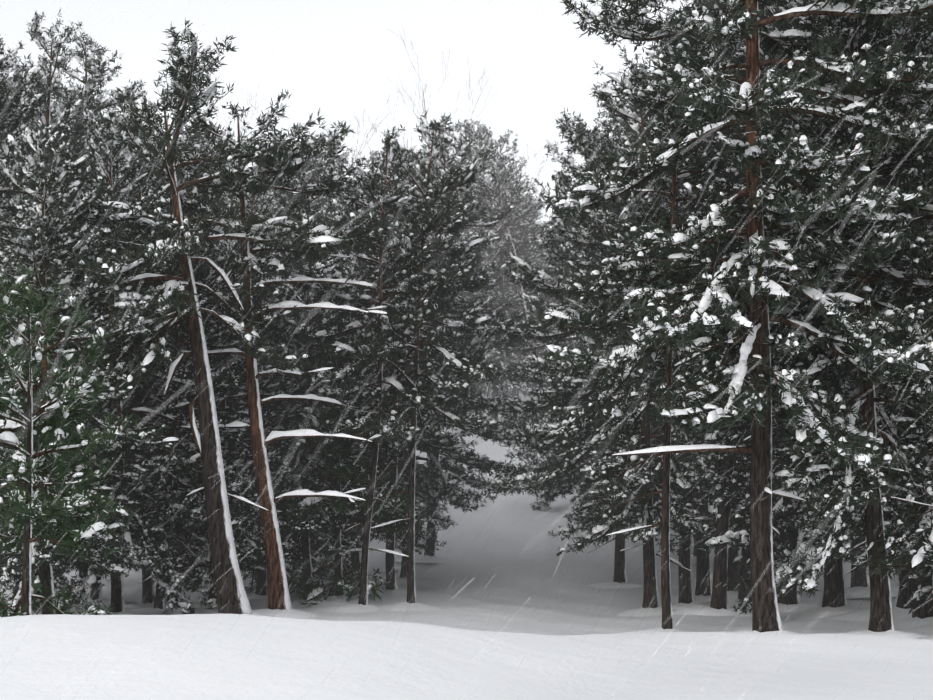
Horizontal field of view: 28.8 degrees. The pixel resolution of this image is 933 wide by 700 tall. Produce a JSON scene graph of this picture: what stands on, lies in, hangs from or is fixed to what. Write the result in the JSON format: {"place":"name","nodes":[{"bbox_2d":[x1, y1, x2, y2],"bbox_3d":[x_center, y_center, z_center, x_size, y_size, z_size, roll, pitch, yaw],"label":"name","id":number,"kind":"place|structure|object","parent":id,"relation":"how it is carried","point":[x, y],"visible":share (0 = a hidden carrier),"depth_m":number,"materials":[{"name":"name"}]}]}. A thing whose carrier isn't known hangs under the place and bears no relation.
{"place":"outdoors","nodes":[
{"label":"outdoors","id":0,"kind":"place"},
{"bbox_2d":[0,0,931,357],"label":"sky","id":1,"kind":"structure","parent":0,"point":[339,82],"materials":[{"name":"white"}]},
{"bbox_2d":[0,358,932,699],"bbox_3d":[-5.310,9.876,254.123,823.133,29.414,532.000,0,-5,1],"label":"snow ground","id":2,"kind":"structure","parent":0,"point":[200,652],"depth_m":18.77,"materials":[{"name":"white snow"}]},
{"bbox_2d":[0,68,27,307],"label":"pine tree","id":3,"kind":"object","parent":2,"relation":"on","point":[2,73],"depth_m":52.47,"materials":[{"name":"green plant"}]},
{"bbox_2d":[0,34,62,398],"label":"pine tree","id":4,"kind":"object","parent":2,"relation":"on","point":[1,42],"depth_m":60.55,"materials":[{"name":"green plant"}]},
{"bbox_2d":[4,69,62,148],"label":"pine tree","id":5,"kind":"object","parent":2,"relation":"on","point":[28,126],"depth_m":71.64,"materials":[{"name":"green plant"}]},
{"bbox_2d":[0,186,113,612],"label":"pine tree","id":6,"kind":"object","parent":2,"relation":"on","point":[62,578],"depth_m":37.90,"materials":[{"name":"green plant"}]},
{"bbox_2d":[0,261,121,615],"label":"pine tree","id":7,"kind":"object","parent":2,"relation":"on","point":[10,424],"visible":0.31,"depth_m":26.98,"materials":[{"name":"green plant"}]},
{"bbox_2d":[0,39,132,538],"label":"pine tree","id":8,"kind":"object","parent":2,"relation":"on","point":[23,109],"visible":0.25,"depth_m":37.17,"materials":[{"name":"green plant"}]},
{"bbox_2d":[0,277,142,616],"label":"pine tree","id":9,"kind":"object","parent":2,"relation":"on","point":[30,464],"visible":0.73,"depth_m":25.10,"materials":[{"name":"green plant"}]},
{"bbox_2d":[42,95,105,236],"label":"pine tree","id":10,"kind":"object","parent":2,"relation":"on","point":[61,104],"depth_m":64.39,"materials":[{"name":"green plant"}]},
{"bbox_2d":[5,21,153,587],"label":"pine tree","id":11,"kind":"object","parent":2,"relation":"on","point":[79,57],"visible":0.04,"depth_m":45.53,"materials":[{"name":"green plant"}]},
{"bbox_2d":[0,118,184,615],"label":"pine tree","id":12,"kind":"object","parent":2,"relation":"on","point":[43,228],"visible":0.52,"depth_m":32.68,"materials":[{"name":"green plant"}]},
{"bbox_2d":[0,9,184,603],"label":"pine tree","id":13,"kind":"object","parent":2,"relation":"on","point":[48,81],"visible":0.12,"depth_m":41.86,"materials":[{"name":"green plant"}]},
{"bbox_2d":[0,169,203,604],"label":"pine tree","id":14,"kind":"object","parent":2,"relation":"on","point":[95,593],"depth_m":40.59,"materials":[{"name":"green plant"}]},
{"bbox_2d":[83,95,144,193],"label":"pine tree","id":15,"kind":"object","parent":2,"relation":"on","point":[100,99],"depth_m":96.07,"materials":[{"name":"green plant"}]},
{"bbox_2d":[74,121,171,430],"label":"pine tree","id":16,"kind":"object","parent":2,"relation":"on","point":[147,171],"depth_m":60.86,"materials":[{"name":"green plant"}]},
{"bbox_2d":[0,106,265,614],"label":"pine tree","id":17,"kind":"object","parent":2,"relation":"on","point":[171,415],"visible":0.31,"depth_m":36.22,"materials":[{"name":"green plant"}]},
{"bbox_2d":[67,101,226,607],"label":"pine tree","id":18,"kind":"object","parent":2,"relation":"on","point":[148,590],"visible":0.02,"depth_m":40.05,"materials":[{"name":"green plant"}]},
{"bbox_2d":[68,226,287,611],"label":"pine tree","id":19,"kind":"object","parent":2,"relation":"on","point":[183,517],"visible":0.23,"depth_m":37.57,"materials":[{"name":"green plant"}]},
{"bbox_2d":[0,19,381,616],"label":"pine tree","id":20,"kind":"object","parent":2,"relation":"on","point":[232,596],"visible":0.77,"depth_m":34.05,"materials":[{"name":"green plant"}]},
{"bbox_2d":[190,118,205,141],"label":"pine tree","id":21,"kind":"object","parent":2,"relation":"on","point":[200,134],"depth_m":100.08,"materials":[{"name":"green plant"}]},
{"bbox_2d":[134,130,263,601],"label":"pine tree","id":22,"kind":"object","parent":2,"relation":"on","point":[192,593],"visible":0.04,"depth_m":43.48,"materials":[{"name":"green plant"}]},
{"bbox_2d":[125,118,291,577],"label":"pine tree","id":23,"kind":"object","parent":2,"relation":"on","point":[206,144],"depth_m":47.73,"materials":[{"name":"green plant"}]},
{"bbox_2d":[135,138,287,479],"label":"pine tree","id":24,"kind":"object","parent":2,"relation":"on","point":[209,199],"depth_m":54.58,"materials":[{"name":"green plant"}]},
{"bbox_2d":[123,232,323,609],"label":"pine tree","id":25,"kind":"object","parent":2,"relation":"on","point":[211,601],"visible":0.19,"depth_m":39.07,"materials":[{"name":"green plant"}]},
{"bbox_2d":[208,129,256,208],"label":"pine tree","id":26,"kind":"object","parent":2,"relation":"on","point":[224,133],"depth_m":71.56,"materials":[{"name":"green plant"}]},
{"bbox_2d":[179,86,290,152],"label":"birch tree","id":27,"kind":"object","parent":2,"relation":"on","point":[243,115],"visible":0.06,"depth_m":75.70,"materials":[{"name":"grey plant"}]},
{"bbox_2d":[217,158,257,483],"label":"pine tree","id":28,"kind":"object","parent":2,"relation":"on","point":[249,209],"depth_m":64.93,"materials":[{"name":"green plant"}]},
{"bbox_2d":[124,89,390,618],"bbox_3d":[-3.925,0.216,35.738,4.988,10.944,5.199,0,-5,1],"label":"pine tree","id":29,"kind":"object","parent":2,"relation":"on","point":[276,577],"visible":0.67,"depth_m":35.46,"materials":[{"name":"plant"}]},
{"bbox_2d":[156,173,374,598],"bbox_3d":[-4.782,0.886,43.273,6.126,10.578,5.813,1,-6,-27],"label":"pine tree","id":30,"kind":"object","parent":2,"relation":"on","point":[261,586],"visible":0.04,"depth_m":42.57,"materials":[{"name":"green plant"}]},
{"bbox_2d":[218,135,330,564],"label":"pine tree","id":31,"kind":"object","parent":2,"relation":"on","point":[280,203],"depth_m":48.95,"materials":[{"name":"green plant"}]},
{"bbox_2d":[234,176,324,490],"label":"pine tree","id":32,"kind":"object","parent":2,"relation":"on","point":[249,478],"depth_m":59.96,"materials":[{"name":"green plant"}]},
{"bbox_2d":[231,131,370,584],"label":"pine tree","id":33,"kind":"object","parent":2,"relation":"on","point":[309,177],"visible":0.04,"depth_m":46.39,"materials":[{"name":"green plant"}]},
{"bbox_2d":[215,206,407,602],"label":"pine tree","id":34,"kind":"object","parent":2,"relation":"on","point":[330,524],"visible":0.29,"depth_m":40.71,"materials":[{"name":"green plant"}]},
{"bbox_2d":[275,132,363,459],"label":"pine tree","id":35,"kind":"object","parent":2,"relation":"on","point":[322,197],"visible":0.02,"depth_m":71.82,"materials":[{"name":"green plant"}]},
{"bbox_2d":[246,327,430,605],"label":"pine tree","id":36,"kind":"object","parent":2,"relation":"on","point":[338,596],"visible":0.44,"depth_m":40.25,"materials":[{"name":"green plant"}]},
{"bbox_2d":[277,148,400,491],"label":"pine tree","id":37,"kind":"object","parent":2,"relation":"on","point":[340,160],"visible":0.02,"depth_m":55.94,"materials":[{"name":"green plant"}]},
{"bbox_2d":[240,191,470,591],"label":"pine tree","id":38,"kind":"object","parent":2,"relation":"on","point":[355,532],"visible":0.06,"depth_m":44.38,"materials":[{"name":"green plant"}]},
{"bbox_2d":[320,88,394,185],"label":"birch tree","id":39,"kind":"object","parent":2,"relation":"on","point":[358,136],"visible":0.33,"depth_m":103.85,"materials":[{"name":"grey plant"}]},
{"bbox_2d":[275,124,458,612],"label":"pine tree","id":40,"kind":"object","parent":2,"relation":"on","point":[348,373],"visible":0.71,"depth_m":38.05,"materials":[{"name":"green plant"}]},
{"bbox_2d":[357,150,398,192],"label":"pine tree","id":41,"kind":"object","parent":2,"relation":"on","point":[376,161],"depth_m":95.63,"materials":[{"name":"green plant"}]},
{"bbox_2d":[323,166,470,461],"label":"pine tree","id":42,"kind":"object","parent":2,"relation":"on","point":[360,190],"visible":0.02,"depth_m":64.11,"materials":[{"name":"green plant"}]},
{"bbox_2d":[302,138,494,595],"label":"pine tree","id":43,"kind":"object","parent":2,"relation":"on","point":[393,590],"visible":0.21,"depth_m":43.79,"materials":[{"name":"green plant"}]},
{"bbox_2d":[295,193,531,585],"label":"pine tree","id":44,"kind":"object","parent":2,"relation":"on","point":[432,488],"visible":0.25,"depth_m":46.62,"materials":[{"name":"green plant"}]},
{"bbox_2d":[320,109,509,610],"bbox_3d":[-1.076,0.271,38.304,4.100,11.165,4.222,1,-5,-11],"label":"pine tree","id":45,"kind":"object","parent":2,"relation":"on","point":[432,189],"visible":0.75,"depth_m":38.41,"materials":[{"name":"green plant"}]},
{"bbox_2d":[401,169,439,348],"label":"pine tree","id":46,"kind":"object","parent":2,"relation":"on","point":[419,189],"visible":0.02,"depth_m":116.50,"materials":[{"name":"green plant"}]},
{"bbox_2d":[402,133,489,296],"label":"pine tree","id":47,"kind":"object","parent":2,"relation":"on","point":[446,168],"depth_m":123.57,"materials":[{"name":"green plant"}]},
{"bbox_2d":[411,155,488,375],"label":"pine tree","id":48,"kind":"object","parent":2,"relation":"on","point":[416,176],"depth_m":138.78,"materials":[{"name":"green plant"}]},
{"bbox_2d":[358,32,543,334],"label":"birch tree","id":49,"kind":"object","parent":2,"relation":"on","point":[458,141],"visible":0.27,"depth_m":61.34,"materials":[{"name":"grey plant"}]},
{"bbox_2d":[370,115,543,563],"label":"pine tree","id":50,"kind":"object","parent":2,"relation":"on","point":[429,556],"visible":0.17,"depth_m":50.46,"materials":[{"name":"green plant"}]},
{"bbox_2d":[414,118,521,417],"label":"pine tree","id":51,"kind":"object","parent":2,"relation":"on","point":[470,139],"visible":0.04,"depth_m":108.08,"materials":[{"name":"green plant"}]},
{"bbox_2d":[423,120,547,426],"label":"pine tree","id":52,"kind":"object","parent":2,"relation":"on","point":[483,133],"visible":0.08,"depth_m":99.89,"materials":[{"name":"green plant"}]},
{"bbox_2d":[463,229,517,410],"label":"pine tree","id":53,"kind":"object","parent":2,"relation":"on","point":[496,259],"depth_m":112.90,"materials":[{"name":"green plant"}]},
{"bbox_2d":[449,129,573,435],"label":"pine tree","id":54,"kind":"object","parent":2,"relation":"on","point":[506,297],"visible":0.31,"depth_m":90.66,"materials":[{"name":"green plant"}]},
{"bbox_2d":[477,156,559,400],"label":"pine tree","id":55,"kind":"object","parent":2,"relation":"on","point":[543,261],"visible":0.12,"depth_m":126.65,"materials":[{"name":"green plant"}]},
{"bbox_2d":[474,180,566,424],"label":"birch tree","id":56,"kind":"object","parent":2,"relation":"on","point":[517,225],"visible":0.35,"depth_m":80.54,"materials":[{"name":"grey plant"}]},
{"bbox_2d":[482,116,572,422],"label":"birch tree","id":57,"kind":"object","parent":2,"relation":"on","point":[505,389],"visible":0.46,"depth_m":99.90,"materials":[{"name":"grey plant"}]},
{"bbox_2d":[503,205,553,396],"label":"pine tree","id":58,"kind":"object","parent":2,"relation":"on","point":[515,390],"visible":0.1,"depth_m":119.01,"materials":[{"name":"green plant"}]},
{"bbox_2d":[511,195,552,389],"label":"pine tree","id":59,"kind":"object","parent":2,"relation":"on","point":[539,270],"depth_m":142.03,"materials":[{"name":"green plant"}]},
{"bbox_2d":[544,229,562,300],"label":"pine tree","id":60,"kind":"object","parent":2,"relation":"on","point":[553,257],"visible":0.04,"depth_m":151.09,"materials":[{"name":"green plant"}]},
{"bbox_2d":[486,150,624,513],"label":"pine tree","id":61,"kind":"object","parent":2,"relation":"on","point":[528,419],"visible":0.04,"depth_m":57.53,"materials":[{"name":"green plant"}]},
{"bbox_2d":[534,158,587,356],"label":"pine tree","id":62,"kind":"object","parent":2,"relation":"on","point":[574,345],"depth_m":90.97,"materials":[{"name":"green plant"}]},
{"bbox_2d":[549,277,600,377],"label":"pine tree","id":63,"kind":"object","parent":2,"relation":"on","point":[569,301],"depth_m":107.07,"materials":[{"name":"green plant"}]},
{"bbox_2d":[466,123,742,588],"bbox_3d":[3.729,0.233,45.649,7.177,12.086,6.662,-2,-5,23],"label":"pine tree","id":64,"kind":"object","parent":2,"relation":"on","point":[620,575],"visible":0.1,"depth_m":45.44,"materials":[{"name":"green plant"}]},
{"bbox_2d":[559,88,672,524],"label":"pine tree","id":65,"kind":"object","parent":2,"relation":"on","point":[599,122],"depth_m":56.87,"materials":[{"name":"green plant"}]},
{"bbox_2d":[565,38,734,608],"bbox_3d":[5.237,-0.817,41.048,5.477,14.131,4.908,8,-11,-42],"label":"pine tree","id":66,"kind":"object","parent":2,"relation":"on","point":[686,598],"visible":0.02,"depth_m":40.51,"materials":[{"name":"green plant"}]},
{"bbox_2d":[481,45,827,616],"bbox_3d":[4.145,-0.205,40.482,7.562,12.734,7.020,-4,-7,32],"label":"pine tree","id":67,"kind":"object","parent":2,"relation":"on","point":[562,394],"visible":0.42,"depth_m":39.48,"materials":[{"name":"green plant"}]},
{"bbox_2d":[528,46,780,564],"bbox_3d":[5.790,-1.269,50.567,8.328,15.107,8.972,-3,-9,7],"label":"pine tree","id":68,"kind":"object","parent":2,"relation":"on","point":[616,120],"depth_m":50.43,"materials":[{"name":"green plant"}]},
{"bbox_2d":[533,39,777,631],"bbox_3d":[3.545,-0.281,33.051,4.952,11.720,4.275,3,-7,-6],"label":"pine tree","id":69,"kind":"object","parent":2,"relation":"on","point":[572,316],"visible":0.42,"depth_m":32.86,"materials":[{"name":"green plant"}]},
{"bbox_2d":[606,0,771,602],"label":"pine tree","id":70,"kind":"object","parent":2,"relation":"on","point":[703,568],"depth_m":42.40,"materials":[{"name":"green plant"}]},
{"bbox_2d":[574,0,812,599],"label":"pine tree","id":71,"kind":"object","parent":2,"relation":"on","point":[734,573],"depth_m":43.43,"materials":[{"name":"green plant"}]},
{"bbox_2d":[633,0,814,615],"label":"pine tree","id":72,"kind":"object","parent":2,"relation":"on","point":[719,603],"depth_m":38.48,"materials":[{"name":"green plant"}]},
{"bbox_2d":[590,0,879,611],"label":"pine tree","id":73,"kind":"object","parent":2,"relation":"on","point":[793,601],"visible":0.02,"depth_m":39.44,"materials":[{"name":"green plant"}]},
{"bbox_2d":[541,0,932,634],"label":"pine tree","id":74,"kind":"object","parent":2,"relation":"on","point":[757,102],"visible":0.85,"depth_m":29.60,"materials":[{"name":"green plant"}]},
{"bbox_2d":[622,0,864,607],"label":"pine tree","id":75,"kind":"object","parent":2,"relation":"on","point":[732,602],"depth_m":40.91,"materials":[{"name":"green plant"}]},
{"bbox_2d":[617,0,932,618],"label":"pine tree","id":76,"kind":"object","parent":2,"relation":"on","point":[834,584],"visible":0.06,"depth_m":37.09,"materials":[{"name":"green plant"}]},
{"bbox_2d":[741,455,819,566],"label":"pine tree","id":77,"kind":"object","parent":2,"relation":"on","point":[778,563],"depth_m":48.40,"materials":[{"name":"green plant"}]},
{"bbox_2d":[658,0,932,637],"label":"pine tree","id":78,"kind":"object","parent":2,"relation":"on","point":[870,499],"visible":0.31,"depth_m":30.89,"materials":[{"name":"green plant"}]},
{"bbox_2d":[671,0,932,628],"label":"pine tree","id":79,"kind":"object","parent":2,"relation":"on","point":[919,617],"depth_m":34.52,"materials":[{"name":"green plant"}]},
{"bbox_2d":[729,0,932,631],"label":"pine tree","id":80,"kind":"object","parent":2,"relation":"on","point":[924,531],"visible":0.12,"depth_m":31.43,"materials":[{"name":"green plant"}]},
{"bbox_2d":[771,23,932,620],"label":"pine tree","id":81,"kind":"object","parent":2,"relation":"on","point":[901,609],"visible":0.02,"depth_m":36.33,"materials":[{"name":"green plant"}]},
{"bbox_2d":[817,181,898,598],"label":"pine tree","id":82,"kind":"object","parent":2,"relation":"on","point":[859,587],"depth_m":44.27,"materials":[{"name":"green plant"}]},
{"bbox_2d":[0,0,932,699],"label":"falling snow streaks","id":83,"kind":"object","parent":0,"point":[462,322],"visible":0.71,"depth_m":14.40,"materials":[{"name":"white snow"}]}
]}

